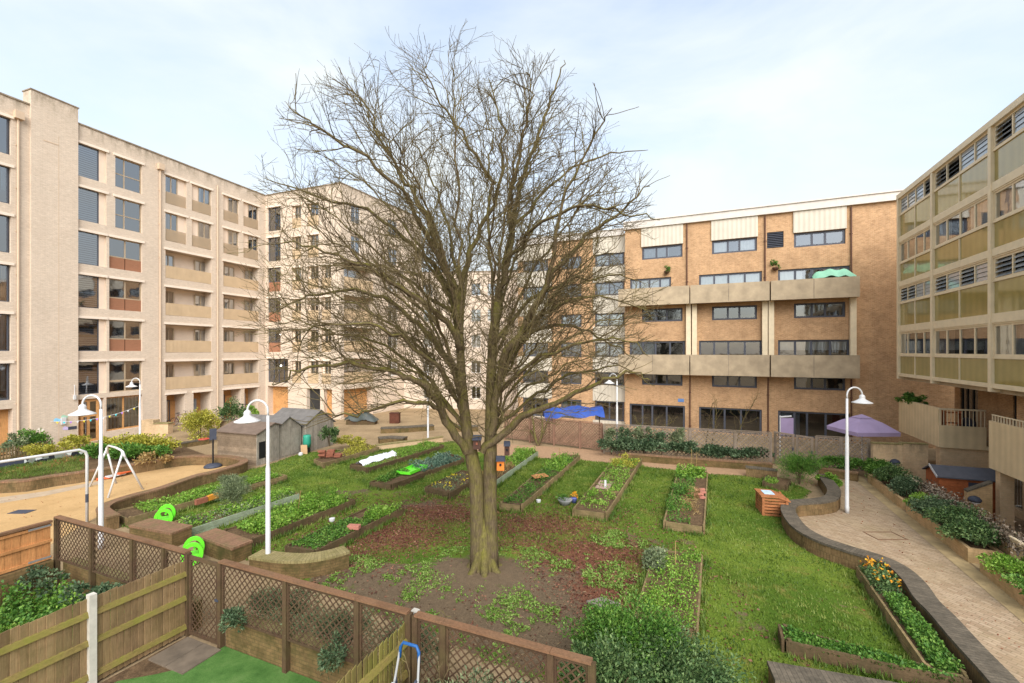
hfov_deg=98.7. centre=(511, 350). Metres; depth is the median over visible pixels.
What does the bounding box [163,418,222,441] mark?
terrace
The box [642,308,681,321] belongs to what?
window
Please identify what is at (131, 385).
street lamp
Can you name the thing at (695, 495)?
leafy crop
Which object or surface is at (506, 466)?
leafy crop
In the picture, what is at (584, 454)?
back path
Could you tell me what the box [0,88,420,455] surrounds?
apartment building
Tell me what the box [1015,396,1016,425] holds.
window
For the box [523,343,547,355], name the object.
window
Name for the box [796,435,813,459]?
trellis gate
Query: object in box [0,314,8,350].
window
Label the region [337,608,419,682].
board fence
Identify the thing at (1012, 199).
window
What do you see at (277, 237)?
window
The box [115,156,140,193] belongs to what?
window
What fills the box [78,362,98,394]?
window
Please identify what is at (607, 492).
leafy crop
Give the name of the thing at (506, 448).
bird box
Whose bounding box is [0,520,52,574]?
panel fence
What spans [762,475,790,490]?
raised bed
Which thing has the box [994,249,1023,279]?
window
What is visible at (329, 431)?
shrub
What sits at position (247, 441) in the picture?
garden shed
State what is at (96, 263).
window
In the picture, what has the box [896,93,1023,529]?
glazed block
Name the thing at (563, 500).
plant bowl
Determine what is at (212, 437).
basketball stand
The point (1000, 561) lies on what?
shrub
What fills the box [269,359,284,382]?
window
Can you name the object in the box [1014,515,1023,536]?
patio
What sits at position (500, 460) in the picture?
bird box
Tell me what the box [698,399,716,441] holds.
bare tree
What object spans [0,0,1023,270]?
sky
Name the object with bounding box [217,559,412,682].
trellis fence
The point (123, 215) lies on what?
window
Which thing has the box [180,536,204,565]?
toy rocker
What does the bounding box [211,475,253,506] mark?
shrub
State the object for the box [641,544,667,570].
leafy crop
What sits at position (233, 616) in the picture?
shrub
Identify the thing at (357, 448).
leafy crop
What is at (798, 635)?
leafy crop
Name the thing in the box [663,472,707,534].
raised bed
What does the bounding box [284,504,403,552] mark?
raised bed
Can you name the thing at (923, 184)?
window
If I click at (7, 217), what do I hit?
window
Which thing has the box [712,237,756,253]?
window
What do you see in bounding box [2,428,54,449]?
shrub
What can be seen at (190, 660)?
paving slab
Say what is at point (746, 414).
bare tree
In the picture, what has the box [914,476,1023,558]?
creeper
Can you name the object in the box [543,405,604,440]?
tarpaulin
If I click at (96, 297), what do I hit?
window
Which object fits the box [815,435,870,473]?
trellis fence
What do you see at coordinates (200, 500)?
plank
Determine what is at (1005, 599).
gutter
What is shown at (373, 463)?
leafy crop
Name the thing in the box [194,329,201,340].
window
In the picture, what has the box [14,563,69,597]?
shrub
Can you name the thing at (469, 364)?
apartment building
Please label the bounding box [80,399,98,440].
entrance door
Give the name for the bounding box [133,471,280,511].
leafy crop
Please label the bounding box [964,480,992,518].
patio wall
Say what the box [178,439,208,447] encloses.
brick wall
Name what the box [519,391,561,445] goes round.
bare tree
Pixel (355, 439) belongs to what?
shrub
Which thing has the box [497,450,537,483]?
raised bed
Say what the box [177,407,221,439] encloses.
shrub
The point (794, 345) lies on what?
window
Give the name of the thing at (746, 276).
window
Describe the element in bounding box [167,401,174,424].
door
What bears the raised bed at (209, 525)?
on the lawn at (511, 574)
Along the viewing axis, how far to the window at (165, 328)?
35.36 m
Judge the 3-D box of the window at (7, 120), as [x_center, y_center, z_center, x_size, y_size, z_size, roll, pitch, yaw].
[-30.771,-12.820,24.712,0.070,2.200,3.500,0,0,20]
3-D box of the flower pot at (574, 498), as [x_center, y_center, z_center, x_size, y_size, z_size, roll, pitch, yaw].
[2.556,5.961,17.948,0.343,0.478,0.311,0,0,29]
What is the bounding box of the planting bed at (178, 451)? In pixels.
[0,444,205,479]
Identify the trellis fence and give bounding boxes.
[53,515,191,636]
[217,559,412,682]
[412,611,595,682]
[504,414,602,451]
[603,423,771,461]
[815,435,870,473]
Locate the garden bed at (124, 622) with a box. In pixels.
[2,589,180,681]
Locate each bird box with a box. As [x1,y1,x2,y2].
[472,435,481,448]
[496,456,504,470]
[504,441,509,455]
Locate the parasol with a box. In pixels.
[827,414,900,459]
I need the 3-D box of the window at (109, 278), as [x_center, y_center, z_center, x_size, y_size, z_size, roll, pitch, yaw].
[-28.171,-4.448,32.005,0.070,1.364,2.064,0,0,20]
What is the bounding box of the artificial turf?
[115,646,320,682]
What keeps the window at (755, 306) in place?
in the maisonette block at (741, 324)
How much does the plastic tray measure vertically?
0.130 m
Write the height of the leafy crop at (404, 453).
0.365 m
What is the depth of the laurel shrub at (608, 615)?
8.35 m
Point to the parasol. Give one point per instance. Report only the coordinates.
(861, 425)
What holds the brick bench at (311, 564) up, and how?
on the ground at (409, 416)
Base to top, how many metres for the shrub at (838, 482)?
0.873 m
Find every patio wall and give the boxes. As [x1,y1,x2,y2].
[870,441,928,482]
[919,488,1009,554]
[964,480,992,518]
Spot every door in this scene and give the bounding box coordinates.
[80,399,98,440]
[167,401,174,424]
[225,395,231,412]
[282,426,298,456]
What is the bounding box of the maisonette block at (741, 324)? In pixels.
[517,189,953,448]
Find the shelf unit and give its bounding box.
[942,410,961,425]
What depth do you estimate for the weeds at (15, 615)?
10.01 m
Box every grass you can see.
[0,453,84,479]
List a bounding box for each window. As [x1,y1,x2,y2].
[0,116,8,154]
[0,165,8,203]
[0,215,8,252]
[0,264,8,301]
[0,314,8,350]
[0,363,8,400]
[78,143,98,180]
[78,187,98,223]
[78,231,98,265]
[78,274,98,308]
[78,318,98,350]
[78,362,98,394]
[106,395,138,430]
[109,237,140,261]
[109,278,140,300]
[109,320,140,339]
[109,361,140,380]
[109,380,140,391]
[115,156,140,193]
[115,197,140,232]
[165,175,177,204]
[165,212,177,242]
[165,254,173,266]
[165,291,173,315]
[165,328,173,339]
[165,364,173,376]
[194,295,204,317]
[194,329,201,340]
[198,187,209,215]
[198,221,209,249]
[223,266,233,287]
[223,298,233,319]
[223,331,233,341]
[223,363,233,373]
[228,197,237,222]
[228,230,237,255]
[248,204,257,229]
[248,235,257,259]
[259,441,264,458]
[269,207,280,231]
[269,237,280,261]
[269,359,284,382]
[295,207,300,217]
[351,235,359,253]
[523,259,547,272]
[523,286,542,299]
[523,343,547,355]
[523,371,547,381]
[523,397,547,415]
[561,256,580,268]
[561,314,580,326]
[561,342,580,356]
[561,371,580,383]
[561,399,580,418]
[595,252,623,266]
[595,281,623,295]
[595,313,623,325]
[595,342,623,356]
[595,372,623,385]
[595,401,623,420]
[630,277,670,288]
[630,341,684,354]
[630,403,684,428]
[642,244,681,259]
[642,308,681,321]
[642,374,681,385]
[699,271,761,284]
[699,340,761,354]
[699,407,761,434]
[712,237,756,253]
[712,305,756,319]
[712,376,756,387]
[778,266,848,279]
[778,340,848,354]
[778,410,848,439]
[794,229,844,247]
[794,302,844,317]
[794,377,844,390]
[900,176,929,213]
[900,228,929,262]
[900,279,929,302]
[900,330,929,354]
[935,131,987,189]
[935,196,987,246]
[935,260,987,293]
[935,325,987,355]
[961,388,977,426]
[994,103,1023,148]
[994,177,1023,220]
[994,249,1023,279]
[994,322,1023,356]
[1014,478,1022,511]
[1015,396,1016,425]
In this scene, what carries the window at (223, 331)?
in the apartment building at (120, 269)
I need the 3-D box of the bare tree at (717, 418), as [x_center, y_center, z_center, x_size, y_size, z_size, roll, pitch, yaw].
[12.451,4.359,26.516,1.096,3.684,1.091,0,0,34]
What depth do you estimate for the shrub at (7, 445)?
25.17 m
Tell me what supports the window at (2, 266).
in the apartment building at (120, 269)
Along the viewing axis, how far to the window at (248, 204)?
41.79 m
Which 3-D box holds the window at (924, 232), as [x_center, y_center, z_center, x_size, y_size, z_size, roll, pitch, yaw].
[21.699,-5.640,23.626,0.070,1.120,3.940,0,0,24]
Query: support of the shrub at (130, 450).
on the planting bed at (178, 451)
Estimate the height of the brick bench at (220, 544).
0.520 m
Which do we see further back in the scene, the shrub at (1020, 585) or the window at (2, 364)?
the window at (2, 364)
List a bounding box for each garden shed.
[217,420,281,465]
[251,414,303,458]
[274,407,335,450]
[922,463,995,521]
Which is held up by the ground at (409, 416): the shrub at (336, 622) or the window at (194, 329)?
the shrub at (336, 622)
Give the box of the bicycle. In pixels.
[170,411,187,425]
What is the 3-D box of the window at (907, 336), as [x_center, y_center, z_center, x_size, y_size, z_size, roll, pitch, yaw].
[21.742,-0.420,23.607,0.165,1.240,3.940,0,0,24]
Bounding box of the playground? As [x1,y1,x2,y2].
[0,465,225,543]
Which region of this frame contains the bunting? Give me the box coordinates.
[51,406,137,423]
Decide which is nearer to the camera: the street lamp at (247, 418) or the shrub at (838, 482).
the street lamp at (247, 418)
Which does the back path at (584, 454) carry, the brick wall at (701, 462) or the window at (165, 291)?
the brick wall at (701, 462)
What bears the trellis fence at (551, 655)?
on the ground at (409, 416)
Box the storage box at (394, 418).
[389,412,400,423]
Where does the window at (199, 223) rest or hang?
in the apartment building at (120, 269)
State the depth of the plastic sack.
16.85 m
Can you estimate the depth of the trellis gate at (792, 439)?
23.75 m
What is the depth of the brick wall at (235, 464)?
20.16 m
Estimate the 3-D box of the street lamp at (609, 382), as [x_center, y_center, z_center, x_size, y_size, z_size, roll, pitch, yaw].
[6.103,3.781,26.955,0.670,4.838,0.988,0,0,-36]
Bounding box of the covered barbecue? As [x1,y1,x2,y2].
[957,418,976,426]
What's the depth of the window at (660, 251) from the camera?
34.99 m
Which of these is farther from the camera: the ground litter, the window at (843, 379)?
the window at (843, 379)
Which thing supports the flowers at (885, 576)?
in the raised bed at (904, 638)
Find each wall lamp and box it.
[890,459,899,464]
[967,496,981,503]
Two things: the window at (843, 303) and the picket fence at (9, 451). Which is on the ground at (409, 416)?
the picket fence at (9, 451)
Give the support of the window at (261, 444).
in the garden shed at (247, 441)
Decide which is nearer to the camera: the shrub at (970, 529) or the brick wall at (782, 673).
the brick wall at (782, 673)
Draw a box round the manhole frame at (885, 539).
[862,531,908,539]
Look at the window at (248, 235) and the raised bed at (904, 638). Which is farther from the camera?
the window at (248, 235)
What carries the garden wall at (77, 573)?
on the ground at (409, 416)
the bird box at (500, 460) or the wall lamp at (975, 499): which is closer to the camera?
the bird box at (500, 460)
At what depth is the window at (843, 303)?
30.53 m
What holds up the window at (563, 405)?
in the maisonette block at (741, 324)
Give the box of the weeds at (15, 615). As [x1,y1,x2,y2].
[0,574,131,660]
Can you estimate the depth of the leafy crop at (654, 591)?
11.10 m
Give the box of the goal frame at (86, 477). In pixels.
[0,449,88,521]
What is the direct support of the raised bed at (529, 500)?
on the ground at (409, 416)
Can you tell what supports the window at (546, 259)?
in the maisonette block at (741, 324)
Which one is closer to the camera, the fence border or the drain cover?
the fence border
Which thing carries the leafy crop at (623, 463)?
in the raised bed at (582, 510)
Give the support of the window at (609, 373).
in the maisonette block at (741, 324)
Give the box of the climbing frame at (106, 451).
[89,445,143,497]
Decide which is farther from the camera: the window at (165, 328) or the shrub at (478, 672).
the window at (165, 328)
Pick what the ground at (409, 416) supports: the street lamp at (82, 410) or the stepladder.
the street lamp at (82, 410)
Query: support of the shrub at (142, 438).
on the planting bed at (178, 451)
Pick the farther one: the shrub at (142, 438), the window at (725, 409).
the window at (725, 409)
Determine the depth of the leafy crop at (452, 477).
19.59 m
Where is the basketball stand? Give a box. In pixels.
[198,428,221,468]
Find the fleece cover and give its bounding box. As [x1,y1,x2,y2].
[356,450,396,465]
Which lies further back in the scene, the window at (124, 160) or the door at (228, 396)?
the door at (228, 396)
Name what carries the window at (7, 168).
in the apartment building at (120, 269)
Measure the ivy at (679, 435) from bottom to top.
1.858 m
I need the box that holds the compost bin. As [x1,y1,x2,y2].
[754,488,790,516]
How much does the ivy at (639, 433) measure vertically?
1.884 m
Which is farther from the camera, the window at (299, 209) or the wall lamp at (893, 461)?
the window at (299, 209)
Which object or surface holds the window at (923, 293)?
in the glazed block at (960, 268)
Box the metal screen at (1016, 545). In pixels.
[1008,535,1023,560]
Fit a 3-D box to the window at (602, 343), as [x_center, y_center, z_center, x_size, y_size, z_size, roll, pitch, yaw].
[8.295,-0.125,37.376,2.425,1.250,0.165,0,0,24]
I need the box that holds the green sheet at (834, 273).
[811,269,856,278]
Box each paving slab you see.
[148,637,202,667]
[165,643,220,674]
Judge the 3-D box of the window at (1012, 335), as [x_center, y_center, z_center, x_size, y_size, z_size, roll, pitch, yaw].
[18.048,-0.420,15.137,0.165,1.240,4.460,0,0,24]
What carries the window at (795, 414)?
in the maisonette block at (741, 324)
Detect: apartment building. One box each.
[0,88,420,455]
[404,270,517,409]
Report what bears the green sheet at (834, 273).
attached to the maisonette block at (741, 324)
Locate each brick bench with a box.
[128,518,192,545]
[195,528,252,561]
[248,545,349,578]
[378,436,407,443]
[380,424,433,433]
[456,425,477,431]
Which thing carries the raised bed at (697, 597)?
on the lawn at (511, 574)
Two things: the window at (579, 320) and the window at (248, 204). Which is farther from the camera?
the window at (248, 204)
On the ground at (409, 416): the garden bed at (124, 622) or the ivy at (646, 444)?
the garden bed at (124, 622)
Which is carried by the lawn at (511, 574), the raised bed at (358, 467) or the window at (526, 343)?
the raised bed at (358, 467)
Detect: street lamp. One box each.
[67,395,103,549]
[126,378,140,433]
[233,399,270,553]
[427,372,428,437]
[605,373,617,453]
[845,387,872,513]
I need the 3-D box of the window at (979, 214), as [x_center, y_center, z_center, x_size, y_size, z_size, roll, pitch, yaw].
[19.947,-5.640,19.491,0.165,1.120,4.640,0,0,24]
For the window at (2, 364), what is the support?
in the apartment building at (120, 269)
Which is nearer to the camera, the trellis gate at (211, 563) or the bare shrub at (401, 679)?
the bare shrub at (401, 679)
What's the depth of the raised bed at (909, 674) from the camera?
8.50 m
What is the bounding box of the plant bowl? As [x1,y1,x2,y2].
[555,493,571,505]
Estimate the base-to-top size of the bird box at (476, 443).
0.360 m
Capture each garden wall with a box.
[0,559,52,605]
[63,557,201,630]
[226,611,401,682]
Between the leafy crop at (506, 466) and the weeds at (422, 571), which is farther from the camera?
the leafy crop at (506, 466)
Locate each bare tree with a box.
[226,20,671,577]
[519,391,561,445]
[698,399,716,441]
[710,393,725,443]
[731,389,760,440]
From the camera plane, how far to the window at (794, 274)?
31.15 m
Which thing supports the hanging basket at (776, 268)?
attached to the maisonette block at (741, 324)
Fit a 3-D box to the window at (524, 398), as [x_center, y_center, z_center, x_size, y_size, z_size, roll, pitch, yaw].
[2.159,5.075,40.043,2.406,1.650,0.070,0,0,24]
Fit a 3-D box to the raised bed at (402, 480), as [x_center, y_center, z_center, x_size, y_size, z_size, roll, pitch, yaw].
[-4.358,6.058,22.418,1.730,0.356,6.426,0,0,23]
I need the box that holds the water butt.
[303,434,310,452]
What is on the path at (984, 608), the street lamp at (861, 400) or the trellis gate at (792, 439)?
the street lamp at (861, 400)
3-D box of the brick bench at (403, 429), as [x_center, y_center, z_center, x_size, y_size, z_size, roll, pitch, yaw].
[-8.049,6.010,33.920,4.049,0.420,0.942,0,0,-20]
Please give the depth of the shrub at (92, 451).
23.59 m
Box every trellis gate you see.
[189,555,217,643]
[774,431,794,464]
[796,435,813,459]
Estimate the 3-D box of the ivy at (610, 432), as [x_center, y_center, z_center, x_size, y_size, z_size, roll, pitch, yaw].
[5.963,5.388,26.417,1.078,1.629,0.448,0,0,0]
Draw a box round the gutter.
[858,476,1023,622]
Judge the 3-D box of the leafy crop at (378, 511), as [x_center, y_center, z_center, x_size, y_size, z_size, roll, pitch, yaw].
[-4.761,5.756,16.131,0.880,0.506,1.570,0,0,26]
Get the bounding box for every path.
[477,444,745,474]
[799,466,1023,682]
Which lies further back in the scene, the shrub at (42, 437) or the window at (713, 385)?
the window at (713, 385)
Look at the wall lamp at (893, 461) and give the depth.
21.34 m
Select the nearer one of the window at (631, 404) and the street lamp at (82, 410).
the street lamp at (82, 410)
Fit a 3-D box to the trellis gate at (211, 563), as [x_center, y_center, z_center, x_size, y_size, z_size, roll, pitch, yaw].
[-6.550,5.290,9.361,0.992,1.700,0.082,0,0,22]
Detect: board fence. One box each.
[0,561,186,682]
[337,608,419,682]
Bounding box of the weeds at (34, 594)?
[0,577,124,658]
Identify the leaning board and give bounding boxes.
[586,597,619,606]
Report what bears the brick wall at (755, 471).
on the ground at (409, 416)
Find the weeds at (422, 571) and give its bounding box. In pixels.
[322,509,648,678]
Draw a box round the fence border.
[102,636,187,682]
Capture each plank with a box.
[194,496,207,504]
[207,493,218,500]
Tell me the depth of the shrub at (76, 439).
26.87 m
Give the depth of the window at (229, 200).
39.89 m
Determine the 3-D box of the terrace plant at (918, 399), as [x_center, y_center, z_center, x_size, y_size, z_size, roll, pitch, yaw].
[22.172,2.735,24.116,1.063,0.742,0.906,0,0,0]
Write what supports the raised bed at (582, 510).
on the lawn at (511, 574)
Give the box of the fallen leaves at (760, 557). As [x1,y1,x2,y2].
[8,474,1022,676]
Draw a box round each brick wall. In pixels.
[0,454,247,528]
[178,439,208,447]
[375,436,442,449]
[626,452,772,469]
[745,465,777,478]
[767,661,896,682]
[781,473,1019,682]
[818,466,858,481]
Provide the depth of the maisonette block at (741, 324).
31.90 m
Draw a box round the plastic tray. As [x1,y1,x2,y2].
[396,464,427,474]
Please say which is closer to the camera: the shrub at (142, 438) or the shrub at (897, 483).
the shrub at (897, 483)
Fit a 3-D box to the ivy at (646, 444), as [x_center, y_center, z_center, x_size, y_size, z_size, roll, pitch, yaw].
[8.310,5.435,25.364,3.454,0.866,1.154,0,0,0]
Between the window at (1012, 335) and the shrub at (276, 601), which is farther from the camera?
the window at (1012, 335)
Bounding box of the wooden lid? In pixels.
[531,473,548,478]
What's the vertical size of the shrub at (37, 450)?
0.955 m
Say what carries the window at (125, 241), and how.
in the apartment building at (120, 269)
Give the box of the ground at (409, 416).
[1,408,979,682]
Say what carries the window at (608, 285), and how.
in the maisonette block at (741, 324)
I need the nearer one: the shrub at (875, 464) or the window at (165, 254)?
the shrub at (875, 464)
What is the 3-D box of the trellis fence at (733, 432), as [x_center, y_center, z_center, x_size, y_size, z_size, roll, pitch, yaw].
[9.808,5.293,25.252,9.020,1.815,0.100,0,0,18]
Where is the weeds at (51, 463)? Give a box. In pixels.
[0,454,89,474]
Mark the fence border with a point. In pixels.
(144, 667)
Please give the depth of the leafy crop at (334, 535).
14.10 m
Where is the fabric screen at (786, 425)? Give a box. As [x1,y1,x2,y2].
[779,415,793,450]
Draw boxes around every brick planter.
[868,474,910,509]
[906,503,1003,563]
[980,560,1023,606]
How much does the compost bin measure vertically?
0.765 m
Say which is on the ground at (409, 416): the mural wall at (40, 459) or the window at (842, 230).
the mural wall at (40, 459)
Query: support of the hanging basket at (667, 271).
attached to the maisonette block at (741, 324)
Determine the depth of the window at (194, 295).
37.74 m
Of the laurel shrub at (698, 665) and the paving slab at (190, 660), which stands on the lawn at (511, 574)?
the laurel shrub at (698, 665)
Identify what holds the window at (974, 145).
in the glazed block at (960, 268)
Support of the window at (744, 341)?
in the maisonette block at (741, 324)
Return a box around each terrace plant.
[893,391,916,401]
[904,395,928,404]
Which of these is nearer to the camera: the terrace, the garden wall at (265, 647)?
the garden wall at (265, 647)
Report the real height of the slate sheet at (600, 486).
0.020 m
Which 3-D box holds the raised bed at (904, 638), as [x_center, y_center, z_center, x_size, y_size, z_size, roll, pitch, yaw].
[8.881,6.056,10.067,0.649,0.352,4.450,0,0,24]
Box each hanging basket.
[664,265,670,273]
[770,259,780,270]
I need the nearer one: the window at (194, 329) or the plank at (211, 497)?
the plank at (211, 497)
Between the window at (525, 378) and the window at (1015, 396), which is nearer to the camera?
the window at (1015, 396)
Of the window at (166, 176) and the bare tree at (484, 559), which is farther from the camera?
the window at (166, 176)
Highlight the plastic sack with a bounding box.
[761,490,774,494]
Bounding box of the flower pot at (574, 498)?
[571,491,577,502]
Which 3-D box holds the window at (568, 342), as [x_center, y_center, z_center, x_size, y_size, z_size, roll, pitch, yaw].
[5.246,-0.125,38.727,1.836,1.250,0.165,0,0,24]
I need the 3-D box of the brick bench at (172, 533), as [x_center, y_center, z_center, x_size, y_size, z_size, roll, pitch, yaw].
[-11.502,5.960,14.400,2.009,0.520,0.660,0,0,18]
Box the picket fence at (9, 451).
[0,440,53,460]
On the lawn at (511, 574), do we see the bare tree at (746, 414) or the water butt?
the water butt
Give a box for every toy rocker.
[154,504,175,520]
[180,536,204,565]
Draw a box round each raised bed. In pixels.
[114,472,286,525]
[171,491,298,535]
[224,497,354,546]
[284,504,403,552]
[314,443,378,467]
[350,441,443,472]
[370,452,463,489]
[425,470,468,498]
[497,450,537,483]
[499,454,579,511]
[572,458,641,520]
[634,550,702,639]
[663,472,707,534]
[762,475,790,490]
[778,624,971,682]
[856,566,968,678]
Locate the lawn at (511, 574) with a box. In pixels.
[123,442,907,682]
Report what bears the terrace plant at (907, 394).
on the glazed block at (960, 268)
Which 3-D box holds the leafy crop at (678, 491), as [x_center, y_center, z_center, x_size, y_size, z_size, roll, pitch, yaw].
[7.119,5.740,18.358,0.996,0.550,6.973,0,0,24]
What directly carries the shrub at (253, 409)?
on the ground at (409, 416)
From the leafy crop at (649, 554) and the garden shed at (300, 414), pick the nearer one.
the leafy crop at (649, 554)
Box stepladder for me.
[392,641,419,682]
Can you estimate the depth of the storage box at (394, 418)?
37.59 m
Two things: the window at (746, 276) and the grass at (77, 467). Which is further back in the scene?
the window at (746, 276)
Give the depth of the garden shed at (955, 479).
18.44 m
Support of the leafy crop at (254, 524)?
in the raised bed at (307, 520)
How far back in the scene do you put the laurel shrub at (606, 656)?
7.23 m
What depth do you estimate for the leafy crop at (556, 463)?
22.66 m
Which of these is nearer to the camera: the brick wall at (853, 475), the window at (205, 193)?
the brick wall at (853, 475)
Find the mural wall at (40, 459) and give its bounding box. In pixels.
[0,451,83,467]
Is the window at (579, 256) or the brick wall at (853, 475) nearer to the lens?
the brick wall at (853, 475)
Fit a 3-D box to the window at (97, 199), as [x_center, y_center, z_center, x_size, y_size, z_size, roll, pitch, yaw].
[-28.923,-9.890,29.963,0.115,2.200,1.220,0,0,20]
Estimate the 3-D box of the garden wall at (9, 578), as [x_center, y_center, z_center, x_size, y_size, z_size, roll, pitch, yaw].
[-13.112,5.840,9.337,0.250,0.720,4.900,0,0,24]
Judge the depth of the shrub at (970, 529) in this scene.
13.21 m
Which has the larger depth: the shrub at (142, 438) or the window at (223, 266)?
the window at (223, 266)
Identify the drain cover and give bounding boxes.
[7,510,34,513]
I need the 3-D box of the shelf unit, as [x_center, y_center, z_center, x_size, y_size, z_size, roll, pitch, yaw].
[21.333,3.670,21.336,0.630,1.540,0.350,0,0,24]
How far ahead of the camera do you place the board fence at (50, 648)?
8.20 m
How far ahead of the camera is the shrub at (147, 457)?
22.56 m
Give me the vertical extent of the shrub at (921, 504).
1.020 m
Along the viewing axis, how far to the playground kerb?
18.99 m
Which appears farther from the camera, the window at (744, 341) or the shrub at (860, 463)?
the window at (744, 341)
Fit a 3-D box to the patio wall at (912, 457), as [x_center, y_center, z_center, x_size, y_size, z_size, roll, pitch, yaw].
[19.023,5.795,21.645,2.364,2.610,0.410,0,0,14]
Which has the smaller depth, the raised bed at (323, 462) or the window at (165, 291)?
the raised bed at (323, 462)
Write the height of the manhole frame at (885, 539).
0.012 m
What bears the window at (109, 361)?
in the apartment building at (120, 269)
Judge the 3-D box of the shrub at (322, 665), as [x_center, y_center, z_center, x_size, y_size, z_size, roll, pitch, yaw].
[-3.188,5.442,7.886,0.592,0.781,0.649,0,0,0]
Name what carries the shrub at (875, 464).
in the brick planter at (896, 498)
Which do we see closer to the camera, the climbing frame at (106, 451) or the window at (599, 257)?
the climbing frame at (106, 451)
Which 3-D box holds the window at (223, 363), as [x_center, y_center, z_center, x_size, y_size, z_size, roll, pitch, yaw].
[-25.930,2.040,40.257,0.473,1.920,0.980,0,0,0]
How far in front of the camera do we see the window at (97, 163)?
30.07 m
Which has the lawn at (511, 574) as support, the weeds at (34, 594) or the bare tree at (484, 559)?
the bare tree at (484, 559)
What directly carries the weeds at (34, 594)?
on the garden bed at (124, 622)
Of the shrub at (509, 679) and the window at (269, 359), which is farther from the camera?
the window at (269, 359)
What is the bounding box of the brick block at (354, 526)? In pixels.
[347,524,360,529]
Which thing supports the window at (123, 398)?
in the apartment building at (120, 269)
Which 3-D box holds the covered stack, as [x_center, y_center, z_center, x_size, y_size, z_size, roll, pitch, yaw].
[-12.740,5.673,37.370,2.700,1.054,1.000,0,0,0]
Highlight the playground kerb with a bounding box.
[0,481,97,502]
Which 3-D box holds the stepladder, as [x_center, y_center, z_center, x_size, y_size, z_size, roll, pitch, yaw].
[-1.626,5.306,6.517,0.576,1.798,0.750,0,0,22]
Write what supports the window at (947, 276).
in the glazed block at (960, 268)
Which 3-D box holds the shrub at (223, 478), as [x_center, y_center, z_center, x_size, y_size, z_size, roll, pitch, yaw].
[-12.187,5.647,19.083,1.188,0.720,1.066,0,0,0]
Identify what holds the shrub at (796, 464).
on the ground at (409, 416)
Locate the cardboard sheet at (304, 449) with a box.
[301,445,307,453]
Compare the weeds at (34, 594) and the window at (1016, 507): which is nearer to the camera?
the weeds at (34, 594)
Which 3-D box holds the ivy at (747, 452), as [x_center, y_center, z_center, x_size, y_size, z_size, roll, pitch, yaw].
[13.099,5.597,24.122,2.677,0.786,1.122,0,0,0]
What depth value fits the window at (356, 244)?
41.44 m
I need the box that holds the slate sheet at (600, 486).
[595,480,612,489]
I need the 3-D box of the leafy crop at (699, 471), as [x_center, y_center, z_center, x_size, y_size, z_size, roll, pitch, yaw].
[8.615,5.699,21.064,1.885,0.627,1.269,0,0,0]
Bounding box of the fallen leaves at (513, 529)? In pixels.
[254,493,815,682]
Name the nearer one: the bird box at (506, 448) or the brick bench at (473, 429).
the bird box at (506, 448)
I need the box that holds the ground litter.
[315,524,720,667]
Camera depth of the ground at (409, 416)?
22.09 m
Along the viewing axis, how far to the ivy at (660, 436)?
25.49 m
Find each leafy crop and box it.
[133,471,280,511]
[178,486,297,527]
[233,486,350,534]
[253,486,293,501]
[291,517,372,549]
[341,442,374,455]
[361,502,402,520]
[362,457,398,466]
[375,466,409,481]
[391,440,439,457]
[409,450,461,471]
[429,472,468,489]
[481,460,513,476]
[503,451,579,503]
[504,446,537,466]
[541,452,572,471]
[579,457,639,510]
[609,452,639,467]
[638,547,701,631]
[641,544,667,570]
[665,466,696,523]
[676,463,706,477]
[681,486,701,516]
[762,475,778,483]
[781,624,959,682]
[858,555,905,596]
[883,590,965,673]
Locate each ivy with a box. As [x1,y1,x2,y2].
[596,435,640,451]
[604,427,617,454]
[615,426,632,452]
[627,438,674,452]
[633,425,651,453]
[648,430,669,454]
[667,427,685,455]
[668,440,697,453]
[690,444,737,457]
[727,446,774,458]
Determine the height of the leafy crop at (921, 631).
0.306 m
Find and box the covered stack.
[344,412,379,424]
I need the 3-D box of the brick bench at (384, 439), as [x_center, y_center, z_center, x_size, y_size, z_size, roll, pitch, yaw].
[-8.093,6.010,29.672,2.005,0.420,1.023,0,0,0]
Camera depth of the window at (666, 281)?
35.12 m
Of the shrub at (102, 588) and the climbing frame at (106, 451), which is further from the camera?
the climbing frame at (106, 451)
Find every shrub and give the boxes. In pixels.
[0,432,37,458]
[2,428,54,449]
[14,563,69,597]
[20,441,76,455]
[57,579,131,604]
[58,434,90,448]
[78,442,111,457]
[94,432,136,450]
[103,441,171,459]
[121,433,182,456]
[132,451,173,465]
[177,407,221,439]
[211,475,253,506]
[214,396,246,422]
[217,604,247,632]
[218,473,246,486]
[237,405,258,417]
[239,583,325,628]
[280,601,378,644]
[317,425,339,445]
[317,631,350,678]
[333,434,366,446]
[363,617,449,669]
[388,610,498,682]
[421,661,506,682]
[482,678,529,682]
[556,589,694,682]
[557,626,664,682]
[584,615,756,682]
[627,410,677,432]
[774,448,826,487]
[814,472,843,487]
[819,455,856,470]
[842,457,878,469]
[863,459,893,480]
[872,462,913,485]
[886,474,922,496]
[902,491,941,505]
[906,493,958,522]
[922,502,990,524]
[935,514,1022,547]
[976,551,1023,576]
[998,572,1023,594]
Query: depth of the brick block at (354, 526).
14.53 m
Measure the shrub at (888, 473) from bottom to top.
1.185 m
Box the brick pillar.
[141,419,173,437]
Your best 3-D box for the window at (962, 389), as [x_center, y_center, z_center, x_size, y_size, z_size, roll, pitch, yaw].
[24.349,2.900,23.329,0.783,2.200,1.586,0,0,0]

